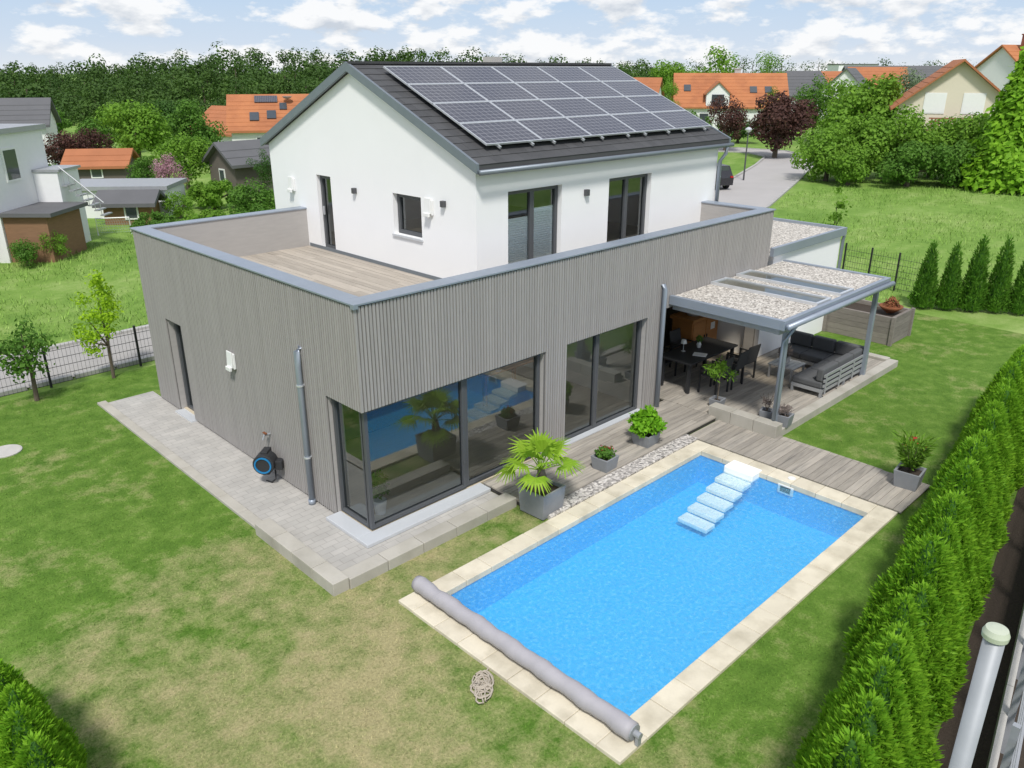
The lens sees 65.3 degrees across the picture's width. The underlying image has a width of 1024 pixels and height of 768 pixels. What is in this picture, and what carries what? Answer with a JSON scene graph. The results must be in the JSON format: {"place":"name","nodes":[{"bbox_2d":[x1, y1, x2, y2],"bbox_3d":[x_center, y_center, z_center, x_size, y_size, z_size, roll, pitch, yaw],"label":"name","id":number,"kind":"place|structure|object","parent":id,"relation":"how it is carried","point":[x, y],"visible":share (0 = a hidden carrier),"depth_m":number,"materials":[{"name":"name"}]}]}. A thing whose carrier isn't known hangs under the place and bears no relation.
{"place":"outdoors","nodes":[
{"label":"outdoors","id":0,"kind":"place"},
{"bbox_2d":[0,328,153,389],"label":"road","id":1,"kind":"structure","parent":0,"point":[81,356],"depth_m":20.85,"materials":[{"name":"grey asphalt"}]},
{"bbox_2d":[0,324,154,395],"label":"road kerb","id":2,"kind":"structure","parent":1,"relation":"on","point":[89,371],"depth_m":19.95,"materials":[{"name":"concrete"}]},
{"bbox_2d":[109,391,498,570],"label":"paving","id":3,"kind":"structure","parent":0,"point":[224,465],"depth_m":14.33,"materials":[{"name":"concrete"}]},
{"bbox_2d":[0,313,1023,767],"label":"lawn","id":4,"kind":"structure","parent":0,"point":[812,619],"depth_m":10.79,"materials":[{"name":"green plant"}]},
{"bbox_2d":[0,314,58,400],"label":"young tree","id":5,"kind":"object","parent":4,"relation":"on","point":[22,364],"visible":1,"depth_m":17.58,"materials":[{"name":"green plant"}]},
{"bbox_2d":[0,658,62,723],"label":"thuja","id":6,"kind":"object","parent":4,"relation":"on","point":[9,674],"visible":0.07,"depth_m":8.09,"materials":[{"name":"green plant"}]},
{"bbox_2d":[0,680,87,765],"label":"thuja","id":7,"kind":"object","parent":4,"relation":"on","point":[18,693],"visible":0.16,"depth_m":7.81,"materials":[{"name":"green plant"}]},
{"bbox_2d":[0,700,91,767],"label":"thuja","id":8,"kind":"object","parent":4,"relation":"on","point":[23,719],"visible":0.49,"depth_m":7.37,"materials":[{"name":"green plant"}]},
{"bbox_2d":[8,730,87,767],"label":"thuja","id":9,"kind":"object","parent":4,"relation":"on","point":[38,751],"visible":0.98,"depth_m":7.08,"materials":[{"name":"green plant"}]},
{"bbox_2d":[69,269,123,378],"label":"young tree","id":10,"kind":"object","parent":4,"relation":"on","point":[107,317],"visible":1,"depth_m":18.75,"materials":[{"name":"green plant"}]},
{"bbox_2d":[470,668,493,703],"bbox_3d":[-0.364,3.640,9.756,0.298,0.059,0.750,1,22,2],"label":"pile of rope","id":11,"kind":"object","parent":4,"relation":"on","point":[484,685],"visible":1,"depth_m":9.68,"materials":[{"name":"beige fabric"}]},
{"bbox_2d":[491,428,585,519],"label":"potted palm","id":12,"kind":"object","parent":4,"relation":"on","point":[541,495],"visible":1,"depth_m":13.25,"materials":[{"name":"green plant"}]},
{"bbox_2d":[483,400,715,505],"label":"garden deck","id":13,"kind":"structure","parent":4,"relation":"on","point":[681,420],"depth_m":15.67,"materials":[{"name":"grey wood"}]},
{"bbox_2d":[591,445,618,472],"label":"potted flowers","id":14,"kind":"object","parent":13,"relation":"on","point":[604,458],"visible":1,"depth_m":14.71,"materials":[{"name":"green plant"}]},
{"bbox_2d":[626,404,667,447],"bbox_3d":[2.644,0.800,15.720,0.797,0.788,0.727,-1,22,-3],"label":"potted herb","id":15,"kind":"object","parent":13,"relation":"on","point":[648,425],"visible":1,"depth_m":15.57,"materials":[{"name":"green plant"}]},
{"bbox_2d":[547,434,697,518],"bbox_3d":[2.104,1.670,14.833,4.350,0.120,0.296,-20,29,-41],"label":"gravel strip","id":16,"kind":"object","parent":4,"relation":"on","point":[578,496],"visible":0.64,"depth_m":14.72,"materials":[{"name":"grey gravel"}]},
{"bbox_2d":[399,440,897,764],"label":"swimming pool","id":17,"kind":"structure","parent":4,"relation":"in","point":[660,611],"depth_m":12.57,"materials":[{"name":"liquid"}]},
{"bbox_2d":[411,575,642,746],"bbox_3d":[0.038,3.354,10.101,0.284,0.255,3.968,-20,29,-41],"label":"pool cover roller","id":18,"kind":"object","parent":17,"relation":"on","point":[622,724],"visible":1,"depth_m":9.76,"materials":[{"name":"plastic"}]},
{"bbox_2d":[659,342,883,415],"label":"garden deck","id":19,"kind":"structure","parent":4,"relation":"on","point":[747,395],"depth_m":18.56,"materials":[{"name":"grey wood"}]},
{"bbox_2d":[670,311,717,348],"bbox_3d":[4.713,-1.327,20.587,1.320,1.060,0.700,-20,29,-41],"label":"wooden cabinet","id":20,"kind":"object","parent":19,"relation":"on","point":[691,327],"visible":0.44,"depth_m":20.12,"materials":[{"name":"orange wood"}]},
{"bbox_2d":[661,337,737,393],"bbox_3d":[4.402,-0.457,18.965,2.000,0.750,0.900,-20,29,-41],"label":"dining table","id":21,"kind":"object","parent":19,"relation":"on","point":[711,347],"visible":0.77,"depth_m":18.67,"materials":[{"name":"black metal"}]},
{"bbox_2d":[669,259,895,420],"bbox_3d":[6.067,-1.018,18.028,4.950,2.480,2.760,-20,29,-41],"label":"terrace canopy","id":22,"kind":"object","parent":19,"relation":"on","point":[785,298],"visible":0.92,"depth_m":17.01,"materials":[{"name":"metal"}]},
{"bbox_2d":[777,330,867,397],"bbox_3d":[7.131,-0.541,19.260,2.330,0.690,1.980,-20,29,-41],"label":"corner sofa","id":23,"kind":"object","parent":19,"relation":"on","point":[832,362],"visible":0.85,"depth_m":19.02,"materials":[{"name":"grey fabric"}]},
{"bbox_2d":[716,217,847,356],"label":"garage","id":24,"kind":"structure","parent":4,"relation":"on","point":[808,242],"depth_m":21.27,"materials":[{"name":"white paint"}]},
{"bbox_2d":[690,420,930,513],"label":"garden deck","id":25,"kind":"structure","parent":4,"relation":"on","point":[861,480],"depth_m":15.10,"materials":[{"name":"grey wood"}]},
{"bbox_2d":[891,429,940,491],"bbox_3d":[7.088,1.326,14.183,0.813,1.037,0.791,17,27,37],"label":"potted oleander","id":26,"kind":"object","parent":25,"relation":"on","point":[908,474],"visible":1,"depth_m":14.12,"materials":[{"name":"green plant"}]},
{"bbox_2d":[801,723,880,767],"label":"thuja","id":27,"kind":"object","parent":4,"relation":"on","point":[848,750],"visible":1,"depth_m":6.65,"materials":[{"name":"green plant"}]},
{"bbox_2d":[788,686,906,767],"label":"thuja","id":28,"kind":"object","parent":4,"relation":"on","point":[865,714],"visible":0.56,"depth_m":6.98,"materials":[{"name":"green plant"}]},
{"bbox_2d":[792,654,921,767],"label":"thuja","id":29,"kind":"object","parent":4,"relation":"on","point":[884,680],"visible":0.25,"depth_m":7.36,"materials":[{"name":"green plant"}]},
{"bbox_2d":[822,299,915,346],"bbox_3d":[10.086,-1.822,22.633,1.400,0.800,1.950,-20,29,-41],"label":"raised bed","id":30,"kind":"object","parent":4,"relation":"on","point":[852,320],"visible":0.86,"depth_m":22.25,"materials":[{"name":"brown wood"}]},
{"bbox_2d":[795,629,944,767],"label":"thuja","id":31,"kind":"object","parent":4,"relation":"on","point":[928,747],"visible":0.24,"depth_m":7.77,"materials":[{"name":"green plant"}]},
{"bbox_2d":[838,620,931,745],"bbox_3d":[3.995,3.243,8.477,1.137,1.789,1.144,-5,22,-11],"label":"thuja","id":32,"kind":"object","parent":4,"relation":"on","point":[903,629],"visible":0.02,"depth_m":8.23,"materials":[{"name":"green plant"}]},
{"bbox_2d":[838,592,943,733],"bbox_3d":[4.197,3.083,8.848,1.132,1.854,1.154,-15,26,-34],"label":"thuja","id":33,"kind":"object","parent":4,"relation":"on","point":[903,611],"visible":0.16,"depth_m":8.64,"materials":[{"name":"green plant"}]},
{"bbox_2d":[843,579,957,725],"bbox_3d":[4.585,2.996,9.172,1.259,1.716,1.196,-1,22,-2],"label":"thuja","id":34,"kind":"object","parent":4,"relation":"on","point":[928,604],"visible":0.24,"depth_m":8.89,"materials":[{"name":"green plant"}]},
{"bbox_2d":[841,531,968,699],"bbox_3d":[4.856,2.674,9.543,1.458,2.105,1.394,-8,23,-19],"label":"thuja","id":35,"kind":"object","parent":4,"relation":"on","point":[926,562],"visible":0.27,"depth_m":9.28,"materials":[{"name":"green plant"}]},
{"bbox_2d":[891,539,971,670],"bbox_3d":[5.190,2.682,9.929,1.186,1.769,1.194,-11,24,-26],"label":"thuja","id":36,"kind":"object","parent":4,"relation":"on","point":[963,601],"visible":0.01,"depth_m":9.66,"materials":[{"name":"green plant"}]},
{"bbox_2d":[893,490,985,621],"bbox_3d":[5.704,2.292,10.648,1.324,1.946,1.257,-12,25,-29],"label":"thuja","id":37,"kind":"object","parent":4,"relation":"on","point":[954,508],"visible":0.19,"depth_m":10.38,"materials":[{"name":"green plant"}]},
{"bbox_2d":[893,490,986,599],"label":"thuja","id":38,"kind":"object","parent":4,"relation":"on","point":[979,568],"visible":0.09,"depth_m":10.80,"materials":[{"name":"green plant"}]},
{"bbox_2d":[896,458,994,597],"bbox_3d":[6.264,1.991,11.309,1.326,2.048,1.335,-19,29,-40],"label":"thuja","id":39,"kind":"object","parent":4,"relation":"on","point":[961,478],"visible":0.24,"depth_m":11.09,"materials":[{"name":"green plant"}]},
{"bbox_2d":[919,515,972,632],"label":"thuja","id":40,"kind":"object","parent":4,"relation":"on","point":[944,530],"visible":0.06,"depth_m":10.00,"materials":[{"name":"green plant"}]},
{"bbox_2d":[907,435,1003,553],"bbox_3d":[6.837,1.692,12.127,1.321,1.978,1.391,-7,23,-18],"label":"thuja","id":41,"kind":"object","parent":4,"relation":"on","point":[973,448],"visible":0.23,"depth_m":11.86,"materials":[{"name":"green plant"}]},
{"bbox_2d":[926,428,1009,551],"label":"thuja","id":42,"kind":"object","parent":4,"relation":"on","point":[1000,481],"visible":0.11,"depth_m":12.16,"materials":[{"name":"green plant"}]},
{"bbox_2d":[940,407,1014,522],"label":"thuja","id":43,"kind":"object","parent":4,"relation":"on","point":[989,421],"visible":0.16,"depth_m":12.93,"materials":[{"name":"green plant"}]},
{"bbox_2d":[939,399,1017,502],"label":"thuja","id":44,"kind":"object","parent":4,"relation":"on","point":[998,406],"visible":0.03,"depth_m":13.38,"materials":[{"name":"green plant"}]},
{"bbox_2d":[947,385,1023,489],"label":"thuja","id":45,"kind":"object","parent":4,"relation":"on","point":[1009,399],"visible":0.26,"depth_m":13.96,"materials":[{"name":"green plant"}]},
{"bbox_2d":[960,360,1023,434],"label":"thuja","id":46,"kind":"object","parent":4,"relation":"on","point":[1007,371],"visible":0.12,"depth_m":15.17,"materials":[{"name":"green plant"}]},
{"bbox_2d":[0,73,1023,401],"bbox_3d":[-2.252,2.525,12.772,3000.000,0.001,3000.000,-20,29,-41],"label":"ground","id":47,"kind":"structure","parent":0,"point":[130,285],"depth_m":34.27,"materials":[{"name":"green plant"}]},
{"bbox_2d":[7,237,40,268],"bbox_3d":[-18.537,-4.916,30.257,1.160,1.236,1.433,0,21,0],"label":"shrub","id":48,"kind":"object","parent":47,"relation":"on","point":[26,254],"visible":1,"depth_m":30.09,"materials":[{"name":"green plant"}]},
{"bbox_2d":[0,97,61,164],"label":"village house","id":49,"kind":"structure","parent":47,"relation":"on","point":[28,111],"depth_m":59.83,"materials":[{"name":"grey tile"}]},
{"bbox_2d":[0,124,112,262],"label":"modern house","id":50,"kind":"structure","parent":47,"relation":"on","point":[39,196],"depth_m":31.87,"materials":[{"name":"white paint"}]},
{"bbox_2d":[0,147,21,182],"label":"window","id":51,"kind":"structure","parent":50,"relation":"in","point":[9,157],"depth_m":31.06,"materials":[{"name":"glass"}]},
{"bbox_2d":[43,129,92,165],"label":"copper tree","id":52,"kind":"object","parent":47,"relation":"on","point":[64,142],"visible":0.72,"depth_m":54.75,"materials":[{"name":"brown plant"}]},
{"bbox_2d":[0,325,153,396],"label":"fence","id":53,"kind":"object","parent":47,"relation":"on","point":[137,348],"visible":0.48,"depth_m":19.24,"materials":[{"name":"black metal"}]},
{"bbox_2d":[60,148,141,178],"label":"garden shed","id":54,"kind":"structure","parent":47,"relation":"on","point":[103,163],"depth_m":53.55,"materials":[{"name":"tile"}]},
{"bbox_2d":[92,189,166,224],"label":"tool shed","id":55,"kind":"structure","parent":47,"relation":"on","point":[133,203],"depth_m":38.61,"materials":[{"name":"white plastic"}]},
{"bbox_2d":[80,178,186,217],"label":"flat garage","id":56,"kind":"structure","parent":47,"relation":"on","point":[163,185],"depth_m":40.66,"materials":[{"name":"white paint"}]},
{"bbox_2d":[92,99,177,166],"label":"deciduous tree","id":57,"kind":"object","parent":47,"relation":"on","point":[137,129],"visible":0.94,"depth_m":56.23,"materials":[{"name":"green plant"}]},
{"bbox_2d":[159,191,194,218],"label":"shrub","id":58,"kind":"object","parent":47,"relation":"on","point":[177,209],"visible":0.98,"depth_m":40.01,"materials":[{"name":"green plant"}]},
{"bbox_2d":[147,131,211,189],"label":"deciduous tree","id":59,"kind":"object","parent":47,"relation":"on","point":[194,153],"visible":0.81,"depth_m":48.85,"materials":[{"name":"green plant"}]},
{"bbox_2d":[160,98,226,163],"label":"deciduous tree","id":60,"kind":"object","parent":47,"relation":"on","point":[188,115],"visible":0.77,"depth_m":60.49,"materials":[{"name":"green plant"}]},
{"bbox_2d":[186,178,246,209],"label":"shrub","id":61,"kind":"object","parent":47,"relation":"on","point":[203,194],"visible":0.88,"depth_m":42.49,"materials":[{"name":"green plant"}]},
{"bbox_2d":[201,139,273,192],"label":"barn","id":62,"kind":"structure","parent":47,"relation":"on","point":[226,159],"depth_m":48.40,"materials":[{"name":"grey tile"}]},
{"bbox_2d":[225,177,275,214],"bbox_3d":[-12.313,-8.810,38.637,2.737,2.349,2.871,0,21,0],"label":"shrub","id":63,"kind":"object","parent":47,"relation":"on","point":[241,198],"visible":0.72,"depth_m":38.01,"materials":[{"name":"green plant"}]},
{"bbox_2d":[226,94,308,140],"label":"village house","id":64,"kind":"structure","parent":47,"relation":"on","point":[252,116],"depth_m":67.68,"materials":[{"name":"orange tile"}]},
{"bbox_2d":[97,401,516,596],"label":"paving kerb","id":65,"kind":"structure","parent":47,"relation":"on","point":[331,579],"depth_m":12.61,"materials":[{"name":"concrete"}]},
{"bbox_2d":[130,57,775,548],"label":"family house","id":66,"kind":"structure","parent":47,"relation":"on","point":[428,241],"depth_m":16.14,"materials":[{"name":"paint"}]},
{"bbox_2d":[253,447,283,482],"bbox_3d":[-4.358,1.498,14.370,0.507,0.664,0.345,1,22,3],"label":"hose reel","id":67,"kind":"object","parent":66,"relation":"attached to","point":[266,460],"visible":1,"depth_m":14.22,"materials":[{"name":"black plastic"}]},
{"bbox_2d":[331,398,369,527],"bbox_3d":[-2.554,1.238,12.820,0.090,2.100,0.820,-20,29,-41],"label":"window","id":68,"kind":"structure","parent":66,"relation":"in","point":[335,404],"depth_m":13.02,"materials":[{"name":"grey metal"}]},
{"bbox_2d":[343,401,412,440],"bbox_3d":[-3.063,0.547,16.266,2.000,0.680,0.820,-20,29,-41],"label":"indoor bench","id":69,"kind":"object","parent":66,"relation":"on","point":[387,416],"visible":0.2,"depth_m":16.24,"materials":[{"name":"blue"}]},
{"bbox_2d":[371,469,389,514],"bbox_3d":[-2.202,1.801,13.284,0.421,0.772,0.369,-20,29,-41],"label":"indoor plant","id":70,"kind":"object","parent":66,"relation":"on","point":[380,502],"visible":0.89,"depth_m":13.24,"materials":[{"name":"green plant"}]},
{"bbox_2d":[360,379,466,529],"bbox_3d":[-1.560,1.105,13.158,2.020,2.100,0.090,-20,29,-41],"label":"window","id":71,"kind":"structure","parent":66,"relation":"in","point":[373,525],"depth_m":13.28,"materials":[{"name":"grey metal"}]},
{"bbox_2d":[464,354,539,485],"bbox_3d":[-0.179,0.600,14.440,1.860,2.100,0.090,-20,29,-41],"label":"window","id":72,"kind":"structure","parent":66,"relation":"in","point":[536,403],"depth_m":14.63,"materials":[{"name":"grey metal"}]},
{"bbox_2d":[508,185,557,263],"bbox_3d":[0.369,-3.100,16.369,1.530,1.810,0.090,-20,29,-41],"label":"window","id":73,"kind":"structure","parent":66,"relation":"in","point":[533,235],"depth_m":16.42,"materials":[{"name":"grey glass"}]},
{"bbox_2d":[564,320,641,439],"bbox_3d":[1.802,-0.120,16.268,2.480,2.100,0.090,-20,29,-41],"label":"window","id":74,"kind":"structure","parent":66,"relation":"in","point":[595,345],"depth_m":16.42,"materials":[{"name":"grey metal"}]},
{"bbox_2d":[609,173,647,238],"bbox_3d":[2.568,-3.878,18.373,1.520,1.790,0.090,-20,29,-41],"label":"window","id":75,"kind":"structure","parent":66,"relation":"in","point":[624,197],"depth_m":18.42,"materials":[{"name":"grey metal"}]},
{"bbox_2d":[0,41,976,125],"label":"wood","id":76,"kind":"object","parent":47,"relation":"on","point":[84,95],"visible":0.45,"depth_m":153.68,"materials":[{"name":"green plant"}]},
{"bbox_2d":[648,59,695,97],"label":"deciduous tree","id":77,"kind":"object","parent":47,"relation":"on","point":[669,70],"visible":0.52,"depth_m":131.53,"materials":[{"name":"green plant"}]},
{"bbox_2d":[689,43,739,72],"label":"deciduous tree","id":78,"kind":"object","parent":47,"relation":"on","point":[721,59],"visible":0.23,"depth_m":108.28,"materials":[{"name":"green plant"}]},
{"bbox_2d":[705,95,750,150],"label":"copper tree","id":79,"kind":"object","parent":47,"relation":"on","point":[735,117],"visible":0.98,"depth_m":72.44,"materials":[{"name":"brown plant"}]},
{"bbox_2d":[670,68,788,133],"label":"village house","id":80,"kind":"structure","parent":47,"relation":"on","point":[697,93],"depth_m":93.98,"materials":[{"name":"orange tile"}]},
{"bbox_2d":[748,90,818,157],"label":"copper tree","id":81,"kind":"object","parent":47,"relation":"on","point":[779,119],"visible":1,"depth_m":66.19,"materials":[{"name":"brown plant"}]},
{"bbox_2d":[773,71,826,107],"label":"village house","id":82,"kind":"structure","parent":47,"relation":"on","point":[796,79],"depth_m":121.66,"materials":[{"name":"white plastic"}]},
{"bbox_2d":[708,352,897,438],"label":"terrace kerb","id":83,"kind":"structure","parent":47,"relation":"on","point":[749,421],"depth_m":17.09,"materials":[{"name":"concrete"}]},
{"bbox_2d":[792,73,836,139],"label":"deciduous tree","id":84,"kind":"object","parent":47,"relation":"on","point":[810,94],"visible":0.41,"depth_m":82.10,"materials":[{"name":"green plant"}]},
{"bbox_2d":[790,126,858,181],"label":"shrub","id":85,"kind":"object","parent":47,"relation":"on","point":[824,145],"visible":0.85,"depth_m":52.74,"materials":[{"name":"green plant"}]},
{"bbox_2d":[813,77,857,131],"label":"deciduous tree","id":86,"kind":"object","parent":47,"relation":"on","point":[840,87],"visible":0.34,"depth_m":78.17,"materials":[{"name":"green plant"}]},
{"bbox_2d":[826,145,874,185],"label":"shrub","id":87,"kind":"object","parent":47,"relation":"on","point":[848,165],"visible":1,"depth_m":50.80,"materials":[{"name":"green plant"}]},
{"bbox_2d":[819,73,904,130],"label":"deciduous tree","id":88,"kind":"object","parent":47,"relation":"on","point":[866,98],"visible":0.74,"depth_m":73.14,"materials":[{"name":"green plant"}]},
{"bbox_2d":[826,112,901,170],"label":"shrub","id":89,"kind":"object","parent":47,"relation":"on","point":[858,127],"visible":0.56,"depth_m":53.09,"materials":[{"name":"green plant"}]},
{"bbox_2d":[859,104,940,178],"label":"shrub","id":90,"kind":"object","parent":47,"relation":"on","point":[912,125],"visible":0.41,"depth_m":52.69,"materials":[{"name":"green plant"}]},
{"bbox_2d":[875,140,940,186],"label":"shrub","id":91,"kind":"object","parent":47,"relation":"on","point":[907,162],"visible":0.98,"depth_m":50.22,"materials":[{"name":"green plant"}]},
{"bbox_2d":[907,239,939,308],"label":"thuja","id":92,"kind":"object","parent":47,"relation":"on","point":[924,295],"visible":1,"depth_m":24.81,"materials":[{"name":"green plant"}]},
{"bbox_2d":[889,59,1003,135],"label":"village house","id":93,"kind":"structure","parent":47,"relation":"on","point":[964,87],"depth_m":66.61,"materials":[{"name":"paint"}]},
{"bbox_2d":[934,240,963,309],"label":"thuja","id":94,"kind":"object","parent":47,"relation":"on","point":[948,290],"visible":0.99,"depth_m":24.64,"materials":[{"name":"green plant"}]},
{"bbox_2d":[921,140,985,187],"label":"shrub","id":95,"kind":"object","parent":47,"relation":"on","point":[950,161],"visible":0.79,"depth_m":49.90,"materials":[{"name":"green plant"}]},
{"bbox_2d":[922,112,990,147],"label":"shrub","id":96,"kind":"object","parent":47,"relation":"on","point":[964,124],"visible":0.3,"depth_m":52.24,"materials":[{"name":"green plant"}]},
{"bbox_2d":[957,234,990,312],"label":"thuja","id":97,"kind":"object","parent":47,"relation":"on","point":[975,284],"visible":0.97,"depth_m":24.42,"materials":[{"name":"green plant"}]},
{"bbox_2d":[957,46,1023,194],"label":"conifer","id":98,"kind":"object","parent":47,"relation":"on","point":[1004,129],"visible":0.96,"depth_m":47.88,"materials":[{"name":"green plant"}]},
{"bbox_2d":[982,234,1015,312],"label":"thuja","id":99,"kind":"object","parent":47,"relation":"on","point":[1000,285],"visible":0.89,"depth_m":24.32,"materials":[{"name":"green plant"}]},
{"bbox_2d":[975,34,1023,90],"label":"village house","id":100,"kind":"structure","parent":47,"relation":"on","point":[996,67],"depth_m":83.66,"materials":[{"name":"white paint"}]},
{"bbox_2d":[1005,261,1023,314],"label":"thuja","id":101,"kind":"object","parent":47,"relation":"on","point":[1017,296],"visible":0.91,"depth_m":24.27,"materials":[{"name":"green plant"}]},
{"bbox_2d":[0,0,1023,73],"label":"sky","id":102,"kind":"structure","parent":0,"point":[43,33],"materials":[{"name":"white"}]},
{"bbox_2d":[714,148,812,206],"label":"road","id":103,"kind":"structure","parent":0,"point":[766,180],"depth_m":54.07,"materials":[{"name":"grey asphalt"}]},
{"bbox_2d":[934,474,1023,767],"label":"soil strip","id":104,"kind":"object","parent":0,"point":[1003,604],"depth_m":10.78,"materials":[{"name":"brown soil"}]},
{"bbox_2d":[948,622,1010,767],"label":"steel pole","id":105,"kind":"object","parent":104,"relation":"on","point":[996,638],"visible":1,"depth_m":3.40,"materials":[{"name":"grey metal"}]},
{"bbox_2d":[986,604,1023,767],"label":"board fence","id":106,"kind":"object","parent":104,"relation":"on","point":[1007,740],"visible":1,"depth_m":8.53,"materials":[{"name":"wood"}]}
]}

